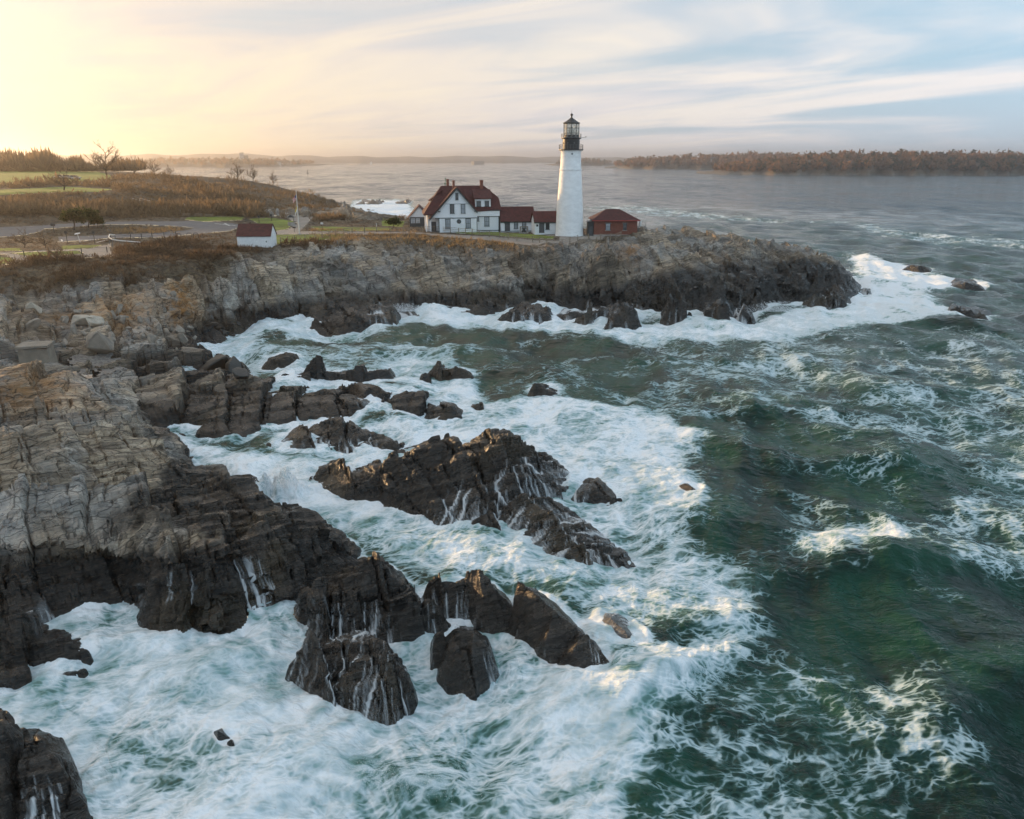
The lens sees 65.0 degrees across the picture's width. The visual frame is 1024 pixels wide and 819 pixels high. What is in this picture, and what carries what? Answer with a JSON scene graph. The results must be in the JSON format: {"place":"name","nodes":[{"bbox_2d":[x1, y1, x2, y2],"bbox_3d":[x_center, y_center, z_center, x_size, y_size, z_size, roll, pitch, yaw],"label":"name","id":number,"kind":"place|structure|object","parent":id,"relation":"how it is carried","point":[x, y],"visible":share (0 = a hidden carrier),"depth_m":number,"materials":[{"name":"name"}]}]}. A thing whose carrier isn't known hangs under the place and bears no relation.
{"place":"outdoors","nodes":[
{"label":"outdoors","id":0,"kind":"place"},
{"bbox_2d":[0,221,237,241],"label":"road","id":1,"kind":"structure","parent":0,"point":[198,227],"depth_m":170.88,"materials":[{"name":"asphalt"}]},
{"bbox_2d":[147,162,327,167],"bbox_3d":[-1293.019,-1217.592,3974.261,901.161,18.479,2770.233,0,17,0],"label":"shore","id":2,"kind":"structure","parent":0,"point":[178,164],"depth_m":2960.53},
{"bbox_2d":[133,156,313,165],"bbox_3d":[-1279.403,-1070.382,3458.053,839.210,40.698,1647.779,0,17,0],"label":"shore wood","id":3,"kind":"object","parent":2,"relation":"on","point":[159,160],"visible":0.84,"depth_m":3018.34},
{"bbox_2d":[0,171,552,263],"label":"lawn","id":4,"kind":"structure","parent":0,"point":[6,176],"depth_m":201.10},
{"bbox_2d":[44,167,78,189],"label":"bare tree","id":5,"kind":"object","parent":4,"relation":"on","point":[63,182],"visible":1,"depth_m":225.97,"materials":[{"name":"brown plant"}]},
{"bbox_2d":[83,139,120,175],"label":"bare tree","id":6,"kind":"object","parent":4,"relation":"on","point":[99,163],"visible":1,"depth_m":347.09,"materials":[{"name":"brown plant"}]},
{"bbox_2d":[5,191,522,254],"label":"turf","id":7,"kind":"structure","parent":4,"relation":"on","point":[217,219],"depth_m":186.34,"materials":[{"name":"green plant"}]},
{"bbox_2d":[287,215,294,225],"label":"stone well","id":8,"kind":"object","parent":4,"relation":"on","point":[291,223],"visible":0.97,"depth_m":190.38,"materials":[{"name":"stone"}]},
{"bbox_2d":[296,191,300,234],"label":"flagpole","id":9,"kind":"object","parent":4,"relation":"on","point":[299,233],"visible":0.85,"depth_m":171.65,"materials":[{"name":"metal"}]},
{"bbox_2d":[0,170,627,282],"bbox_3d":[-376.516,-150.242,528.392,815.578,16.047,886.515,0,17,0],"label":"park ground","id":10,"kind":"structure","parent":0,"point":[177,270],"depth_m":172.21,"materials":[{"name":"plant"}]},
{"bbox_2d":[10,227,34,246],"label":"bare tree","id":11,"kind":"object","parent":10,"relation":"on","point":[21,241],"visible":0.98,"depth_m":138.73,"materials":[{"name":"brown plant"}]},
{"bbox_2d":[29,228,52,247],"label":"bare tree","id":12,"kind":"object","parent":10,"relation":"on","point":[43,240],"visible":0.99,"depth_m":137.84,"materials":[{"name":"brown plant"}]},
{"bbox_2d":[45,238,67,259],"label":"bare tree","id":13,"kind":"object","parent":10,"relation":"on","point":[57,254],"visible":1,"depth_m":123.91,"materials":[{"name":"brown plant"}]},
{"bbox_2d":[54,205,90,229],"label":"pine tree","id":14,"kind":"object","parent":10,"relation":"on","point":[74,215],"visible":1,"depth_m":163.87,"materials":[{"name":"green plant"}]},
{"bbox_2d":[0,144,147,171],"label":"woodland","id":15,"kind":"object","parent":10,"relation":"on","point":[45,160],"visible":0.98,"depth_m":440.45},
{"bbox_2d":[77,207,102,226],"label":"pine tree","id":16,"kind":"object","parent":10,"relation":"on","point":[91,214],"visible":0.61,"depth_m":169.32,"materials":[{"name":"green plant"}]},
{"bbox_2d":[89,218,105,227],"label":"pine tree","id":17,"kind":"object","parent":10,"relation":"on","point":[98,222],"visible":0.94,"depth_m":170.49,"materials":[{"name":"green plant"}]},
{"bbox_2d":[108,234,140,245],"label":"guard rail","id":18,"kind":"object","parent":10,"relation":"on","point":[119,240],"visible":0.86,"depth_m":141.39,"materials":[{"name":"metal"}]},
{"bbox_2d":[110,231,175,240],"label":"post and chain fence","id":19,"kind":"object","parent":10,"relation":"on","point":[141,235],"visible":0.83,"depth_m":154.16,"materials":[{"name":"black metal"}]},
{"bbox_2d":[146,157,160,172],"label":"bare tree","id":20,"kind":"object","parent":10,"relation":"on","point":[150,168],"visible":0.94,"depth_m":539.90,"materials":[{"name":"brown plant"}]},
{"bbox_2d":[0,170,409,220],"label":"hillside thicket","id":21,"kind":"object","parent":10,"relation":"on","point":[205,204],"visible":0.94,"depth_m":220.34,"materials":[{"name":"plant"}]},
{"bbox_2d":[229,161,244,176],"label":"bare tree","id":22,"kind":"object","parent":10,"relation":"on","point":[240,171],"visible":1,"depth_m":393.26,"materials":[{"name":"brown plant"}]},
{"bbox_2d":[245,164,257,181],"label":"bare tree","id":23,"kind":"object","parent":10,"relation":"on","point":[254,173],"visible":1,"depth_m":395.67,"materials":[{"name":"brown plant"}]},
{"bbox_2d":[236,223,276,247],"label":"white oil house","id":24,"kind":"structure","parent":10,"relation":"on","point":[262,235],"depth_m":150.73,"materials":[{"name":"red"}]},
{"bbox_2d":[0,209,603,264],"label":"footpath","id":25,"kind":"structure","parent":10,"relation":"on","point":[303,222],"depth_m":170.18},
{"bbox_2d":[276,204,321,216],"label":"wooden fence","id":26,"kind":"object","parent":25,"relation":"on","point":[300,210],"visible":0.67,"depth_m":226.88,"materials":[{"name":"brown wood"}]},
{"bbox_2d":[107,201,515,252],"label":"dry grass","id":27,"kind":"structure","parent":10,"relation":"on","point":[405,238],"depth_m":167.17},
{"bbox_2d":[278,227,403,241],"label":"split rail fence","id":28,"kind":"object","parent":10,"relation":"on","point":[376,230],"visible":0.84,"depth_m":171.45,"materials":[{"name":"brown wood"}]},
{"bbox_2d":[384,215,401,227],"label":"pine tree","id":29,"kind":"object","parent":10,"relation":"on","point":[393,221],"visible":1,"depth_m":190.38,"materials":[{"name":"green plant"}]},
{"bbox_2d":[407,204,424,226],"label":"grey shed","id":30,"kind":"structure","parent":10,"relation":"on","point":[416,215],"depth_m":194.06,"materials":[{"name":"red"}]},
{"bbox_2d":[422,179,500,238],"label":"keepers house","id":31,"kind":"structure","parent":10,"relation":"on","point":[470,208],"depth_m":181.34,"materials":[{"name":"white"}]},
{"bbox_2d":[445,219,450,228],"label":"window","id":32,"kind":"structure","parent":31,"relation":"in","point":[447,221],"depth_m":180.33,"materials":[{"name":"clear glass"}]},
{"bbox_2d":[465,218,470,227],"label":"window","id":33,"kind":"structure","parent":31,"relation":"in","point":[468,220],"depth_m":180.90,"materials":[{"name":"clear glass"}]},
{"bbox_2d":[484,216,488,225],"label":"window","id":34,"kind":"structure","parent":31,"relation":"in","point":[486,218],"depth_m":182.59,"materials":[{"name":"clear glass"}]},
{"bbox_2d":[409,226,577,243],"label":"split rail fence","id":35,"kind":"object","parent":10,"relation":"on","point":[499,234],"visible":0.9,"depth_m":171.59,"materials":[{"name":"brown wood"}]},
{"bbox_2d":[499,206,533,236],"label":"connecting wing","id":36,"kind":"structure","parent":10,"relation":"on","point":[512,219],"depth_m":182.98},
{"bbox_2d":[519,226,528,233],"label":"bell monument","id":37,"kind":"object","parent":10,"relation":"on","point":[524,231],"visible":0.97,"depth_m":180.26,"materials":[{"name":"stone"}]},
{"bbox_2d":[530,211,556,238],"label":"entry wing","id":38,"kind":"structure","parent":10,"relation":"on","point":[543,222],"depth_m":177.28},
{"bbox_2d":[539,223,543,232],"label":"door","id":39,"kind":"structure","parent":38,"relation":"in","point":[541,225],"depth_m":176.95,"materials":[{"name":"wood"}]},
{"bbox_2d":[555,113,584,236],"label":"lighthouse","id":40,"kind":"object","parent":10,"relation":"on","point":[569,217],"visible":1,"depth_m":170.92,"materials":[{"name":"paint"}]},
{"bbox_2d":[586,220,593,235],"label":"dark annex","id":41,"kind":"object","parent":10,"relation":"on","point":[590,227],"visible":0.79,"depth_m":174.20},
{"bbox_2d":[578,231,621,248],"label":"split rail fence","id":42,"kind":"object","parent":10,"relation":"on","point":[588,236],"visible":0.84,"depth_m":164.70,"materials":[{"name":"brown wood"}]},
{"bbox_2d":[588,209,639,236],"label":"brick building","id":43,"kind":"structure","parent":10,"relation":"on","point":[608,222],"depth_m":173.75,"materials":[{"name":"brick"}]},
{"bbox_2d":[55,153,627,163],"bbox_3d":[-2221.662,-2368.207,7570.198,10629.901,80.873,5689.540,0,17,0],"label":"hills","id":44,"kind":"structure","parent":0,"point":[413,159],"depth_m":6609.93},
{"bbox_2d":[0,200,862,634],"bbox_3d":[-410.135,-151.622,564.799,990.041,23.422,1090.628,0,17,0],"label":"rocky coast","id":45,"kind":"structure","parent":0,"point":[110,492],"depth_m":83.26},
{"bbox_2d":[24,318,40,328],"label":"boulder","id":46,"kind":"object","parent":45,"relation":"on","point":[34,323],"visible":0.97,"depth_m":102.87,"materials":[{"name":"stone"}]},
{"bbox_2d":[25,302,41,313],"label":"boulder","id":47,"kind":"object","parent":45,"relation":"on","point":[33,305],"visible":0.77,"depth_m":106.26,"materials":[{"name":"stone"}]},
{"bbox_2d":[14,340,57,363],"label":"concrete block","id":48,"kind":"structure","parent":45,"relation":"on","point":[42,351],"depth_m":91.98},
{"bbox_2d":[70,324,76,333],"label":"boulder","id":49,"kind":"object","parent":45,"relation":"on","point":[73,328],"visible":1,"depth_m":103.73,"materials":[{"name":"stone"}]},
{"bbox_2d":[71,314,94,324],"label":"boulder","id":50,"kind":"object","parent":45,"relation":"on","point":[78,320],"visible":0.76,"depth_m":106.02,"materials":[{"name":"stone"}]},
{"bbox_2d":[57,344,126,377],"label":"pebble beach","id":51,"kind":"structure","parent":45,"relation":"on","point":[99,359],"depth_m":95.89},
{"bbox_2d":[81,332,113,353],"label":"boulder","id":52,"kind":"object","parent":51,"relation":"on","point":[98,342],"visible":0.99,"depth_m":96.58,"materials":[{"name":"stone"}]},
{"bbox_2d":[86,315,104,326],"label":"boulder","id":53,"kind":"object","parent":45,"relation":"on","point":[97,321],"visible":0.81,"depth_m":106.18,"materials":[{"name":"stone"}]},
{"bbox_2d":[115,304,124,314],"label":"boulder","id":54,"kind":"object","parent":45,"relation":"on","point":[119,308],"visible":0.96,"depth_m":111.09,"materials":[{"name":"stone"}]},
{"bbox_2d":[118,315,128,323],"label":"boulder","id":55,"kind":"object","parent":45,"relation":"on","point":[121,319],"visible":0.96,"depth_m":109.76,"materials":[{"name":"stone"}]},
{"bbox_2d":[138,332,145,339],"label":"boulder","id":56,"kind":"object","parent":45,"relation":"on","point":[141,335],"visible":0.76,"depth_m":105.47,"materials":[{"name":"stone"}]},
{"bbox_2d":[147,334,156,342],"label":"boulder","id":57,"kind":"object","parent":45,"relation":"on","point":[151,338],"visible":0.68,"depth_m":101.67,"materials":[{"name":"stone"}]},
{"bbox_2d":[174,325,184,333],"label":"boulder","id":58,"kind":"object","parent":45,"relation":"on","point":[178,329],"visible":0.95,"depth_m":109.54,"materials":[{"name":"stone"}]},
{"bbox_2d":[199,354,228,370],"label":"boulder","id":59,"kind":"object","parent":45,"relation":"on","point":[217,361],"visible":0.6,"depth_m":100.37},
{"bbox_2d":[225,356,240,371],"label":"boulder","id":60,"kind":"object","parent":45,"relation":"on","point":[233,362],"visible":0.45,"depth_m":100.16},
{"bbox_2d":[232,367,249,378],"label":"boulder","id":61,"kind":"object","parent":45,"relation":"on","point":[240,373],"visible":1,"depth_m":89.19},
{"bbox_2d":[0,233,543,295],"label":"cliff edge brush","id":62,"kind":"object","parent":45,"relation":"on","point":[165,243],"visible":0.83,"depth_m":129.57,"materials":[{"name":"plant"}]},
{"bbox_2d":[0,185,622,278],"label":"scrub","id":63,"kind":"object","parent":45,"relation":"on","point":[89,262],"visible":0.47,"depth_m":154.86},
{"bbox_2d":[30,288,867,817],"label":"running water","id":64,"kind":"structure","parent":45,"relation":"on","point":[440,524],"depth_m":56.25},
{"bbox_2d":[0,163,1023,818],"bbox_3d":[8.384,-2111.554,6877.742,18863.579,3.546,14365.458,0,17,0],"label":"sea","id":65,"kind":"structure","parent":0,"point":[824,575],"depth_m":53.38,"materials":[{"name":"liquid"}]},
{"bbox_2d":[0,648,88,689],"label":"sea rock","id":66,"kind":"object","parent":65,"relation":"in","point":[15,673],"visible":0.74,"depth_m":41.47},
{"bbox_2d":[0,708,92,818],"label":"sea rock","id":67,"kind":"object","parent":65,"relation":"in","point":[38,764],"visible":0.99,"depth_m":32.40,"materials":[{"name":"stone"}]},
{"bbox_2d":[0,608,93,666],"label":"sea rock","id":68,"kind":"object","parent":65,"relation":"in","point":[32,638],"visible":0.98,"depth_m":43.18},
{"bbox_2d":[214,728,234,746],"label":"sea rock","id":69,"kind":"object","parent":65,"relation":"in","point":[220,734],"visible":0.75,"depth_m":36.61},
{"bbox_2d":[261,352,298,369],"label":"sea rock","id":70,"kind":"object","parent":65,"relation":"in","point":[284,360],"visible":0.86,"depth_m":104.68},
{"bbox_2d":[254,461,325,491],"bbox_3d":[-17.258,5.022,61.333,8.009,2.040,4.905,0,17,0],"label":"sea spray","id":71,"kind":"object","parent":65,"relation":"on","point":[277,476],"visible":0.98,"depth_m":61.35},
{"bbox_2d":[266,415,404,453],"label":"sea rock","id":72,"kind":"object","parent":65,"relation":"in","point":[339,434],"visible":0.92,"depth_m":76.04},
{"bbox_2d":[287,355,395,382],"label":"sea rock","id":73,"kind":"object","parent":65,"relation":"in","point":[315,368],"visible":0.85,"depth_m":98.52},
{"bbox_2d":[285,630,417,725],"bbox_3d":[-8.280,13.102,41.501,7.398,4.124,6.898,0,17,0],"label":"sea rock","id":74,"kind":"object","parent":65,"relation":"in","point":[377,663],"visible":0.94,"depth_m":39.89,"materials":[{"name":"stone"}]},
{"bbox_2d":[306,297,400,336],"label":"sea rock","id":75,"kind":"object","parent":65,"relation":"in","point":[337,318],"visible":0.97,"depth_m":130.25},
{"bbox_2d":[337,379,386,398],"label":"sea rock","id":76,"kind":"object","parent":65,"relation":"in","point":[364,390],"visible":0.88,"depth_m":89.55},
{"bbox_2d":[355,199,383,204],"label":"sea rock","id":77,"kind":"object","parent":65,"relation":"in","point":[371,201],"visible":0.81,"depth_m":487.52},
{"bbox_2d":[293,551,450,642],"bbox_3d":[-9.397,10.430,48.296,7.975,4.960,11.554,-9,20,-28],"label":"sea rock","id":78,"kind":"object","parent":65,"relation":"in","point":[375,589],"visible":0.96,"depth_m":45.35,"materials":[{"name":"stone"}]},
{"bbox_2d":[262,732,517,801],"bbox_3d":[-4.130,15.212,33.811,13.082,0.895,4.551,0,17,0],"label":"sea spray","id":79,"kind":"object","parent":65,"relation":"on","point":[403,778],"visible":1,"depth_m":33.70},
{"bbox_2d":[395,198,410,203],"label":"sea rock","id":80,"kind":"object","parent":65,"relation":"in","point":[406,201],"visible":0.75,"depth_m":491.05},
{"bbox_2d":[396,303,438,311],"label":"sea spray","id":81,"kind":"object","parent":65,"relation":"on","point":[402,309],"visible":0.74,"depth_m":138.46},
{"bbox_2d":[381,390,462,419],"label":"sea rock","id":82,"kind":"object","parent":65,"relation":"in","point":[412,402],"visible":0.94,"depth_m":85.26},
{"bbox_2d":[420,370,432,383],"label":"sea rock","id":83,"kind":"object","parent":65,"relation":"in","point":[426,377],"visible":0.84,"depth_m":98.52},
{"bbox_2d":[309,428,568,525],"bbox_3d":[-4.381,4.220,67.871,21.580,5.566,18.553,-14,22,-39],"label":"sea rock","id":84,"kind":"object","parent":65,"relation":"in","point":[426,478],"visible":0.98,"depth_m":63.77,"materials":[{"name":"stone"}]},
{"bbox_2d":[422,572,470,620],"bbox_3d":[-3.739,10.662,48.645,3.491,3.069,4.891,0,17,0],"label":"sea rock","id":85,"kind":"object","parent":65,"relation":"in","point":[449,597],"visible":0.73,"depth_m":46.98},
{"bbox_2d":[429,361,473,380],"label":"sea rock","id":86,"kind":"object","parent":65,"relation":"in","point":[440,372],"visible":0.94,"depth_m":100.12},
{"bbox_2d":[430,624,499,700],"bbox_3d":[-2.571,12.946,43.189,4.082,3.734,6.572,0,17,0],"label":"sea rock","id":87,"kind":"object","parent":65,"relation":"in","point":[462,659],"visible":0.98,"depth_m":41.38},
{"bbox_2d":[471,402,483,410],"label":"sea rock","id":88,"kind":"object","parent":65,"relation":"in","point":[479,406],"visible":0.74,"depth_m":87.55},
{"bbox_2d":[471,161,483,164],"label":"house","id":89,"kind":"structure","parent":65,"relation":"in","point":[477,162],"depth_m":4402.63,"materials":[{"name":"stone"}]},
{"bbox_2d":[465,569,512,633],"bbox_3d":[-1.269,10.858,47.640,2.993,3.814,5.413,0,17,0],"label":"sea rock","id":90,"kind":"object","parent":65,"relation":"in","point":[490,605],"visible":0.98,"depth_m":45.95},
{"bbox_2d":[498,301,552,323],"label":"sea rock","id":91,"kind":"object","parent":65,"relation":"in","point":[526,310],"visible":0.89,"depth_m":135.22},
{"bbox_2d":[527,383,557,396],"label":"sea rock","id":92,"kind":"object","parent":65,"relation":"in","point":[538,389],"visible":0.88,"depth_m":92.07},
{"bbox_2d":[479,493,635,568],"bbox_3d":[3.236,9.044,57.179,8.121,3.810,12.437,-12,21,-34],"label":"sea rock","id":93,"kind":"object","parent":65,"relation":"in","point":[540,519],"visible":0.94,"depth_m":57.06,"materials":[{"name":"stone"}]},
{"bbox_2d":[509,581,609,668],"bbox_3d":[2.126,11.745,45.077,4.219,3.983,9.895,-10,20,-28],"label":"sea rock","id":94,"kind":"object","parent":65,"relation":"in","point":[545,628],"visible":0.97,"depth_m":43.43,"materials":[{"name":"stone"}]},
{"bbox_2d":[557,308,584,320],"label":"sea rock","id":95,"kind":"object","parent":65,"relation":"in","point":[568,315],"visible":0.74,"depth_m":136.40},
{"bbox_2d":[572,303,610,324],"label":"sea rock","id":96,"kind":"object","parent":65,"relation":"in","point":[590,316],"visible":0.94,"depth_m":133.60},
{"bbox_2d":[571,477,621,505],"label":"sea rock","id":97,"kind":"object","parent":65,"relation":"in","point":[597,490],"visible":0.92,"depth_m":64.29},
{"bbox_2d":[602,613,634,641],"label":"sea rock","id":98,"kind":"object","parent":65,"relation":"in","point":[618,623],"visible":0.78,"depth_m":45.37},
{"bbox_2d":[603,302,641,329],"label":"sea rock","id":99,"kind":"object","parent":65,"relation":"in","point":[623,315],"visible":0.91,"depth_m":129.77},
{"bbox_2d":[560,646,729,683],"bbox_3d":[7.766,13.055,40.898,10.723,0.809,4.439,0,17,0],"label":"sea spray","id":100,"kind":"object","parent":65,"relation":"on","point":[669,670],"visible":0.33,"depth_m":41.11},
{"bbox_2d":[660,293,691,325],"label":"sea rock","id":101,"kind":"object","parent":65,"relation":"in","point":[674,310],"visible":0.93,"depth_m":133.40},
{"bbox_2d":[679,483,694,490],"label":"sea rock","id":102,"kind":"object","parent":65,"relation":"in","point":[686,486],"visible":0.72,"depth_m":64.40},
{"bbox_2d":[702,298,733,319],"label":"sea rock","id":103,"kind":"object","parent":65,"relation":"in","point":[718,309],"visible":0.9,"depth_m":132.61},
{"bbox_2d":[734,303,755,323],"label":"sea rock","id":104,"kind":"object","parent":65,"relation":"in","point":[746,316],"visible":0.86,"depth_m":135.25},
{"bbox_2d":[732,301,818,311],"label":"sea spray","id":105,"kind":"object","parent":65,"relation":"on","point":[789,309],"visible":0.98,"depth_m":138.57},
{"bbox_2d":[802,289,846,309],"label":"sea rock","id":106,"kind":"object","parent":65,"relation":"in","point":[828,302],"visible":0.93,"depth_m":147.47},
{"bbox_2d":[861,288,871,294],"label":"sea rock","id":107,"kind":"object","parent":65,"relation":"in","point":[867,291],"visible":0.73,"depth_m":160.74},
{"bbox_2d":[902,264,931,272],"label":"sea rock","id":108,"kind":"object","parent":65,"relation":"in","point":[917,268],"visible":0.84,"depth_m":195.51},
{"bbox_2d":[951,278,985,290],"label":"sea rock","id":109,"kind":"object","parent":65,"relation":"in","point":[966,284],"visible":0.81,"depth_m":168.71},
{"bbox_2d":[948,303,994,319],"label":"sea rock","id":110,"kind":"object","parent":65,"relation":"in","point":[974,312],"visible":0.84,"depth_m":140.80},
{"bbox_2d":[545,157,612,165],"bbox_3d":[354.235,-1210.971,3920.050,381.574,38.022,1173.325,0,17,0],"label":"island","id":111,"kind":"structure","parent":0,"point":[595,164],"depth_m":3619.36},
{"bbox_2d":[605,150,825,169],"bbox_3d":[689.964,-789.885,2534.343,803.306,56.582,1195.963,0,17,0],"label":"island","id":112,"kind":"structure","parent":0,"point":[641,161],"depth_m":2248.96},
{"bbox_2d":[696,148,1023,175],"bbox_3d":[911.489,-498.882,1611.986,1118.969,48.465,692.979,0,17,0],"label":"island","id":113,"kind":"structure","parent":0,"point":[937,160],"depth_m":1398.11,"materials":[{"name":"plant"}]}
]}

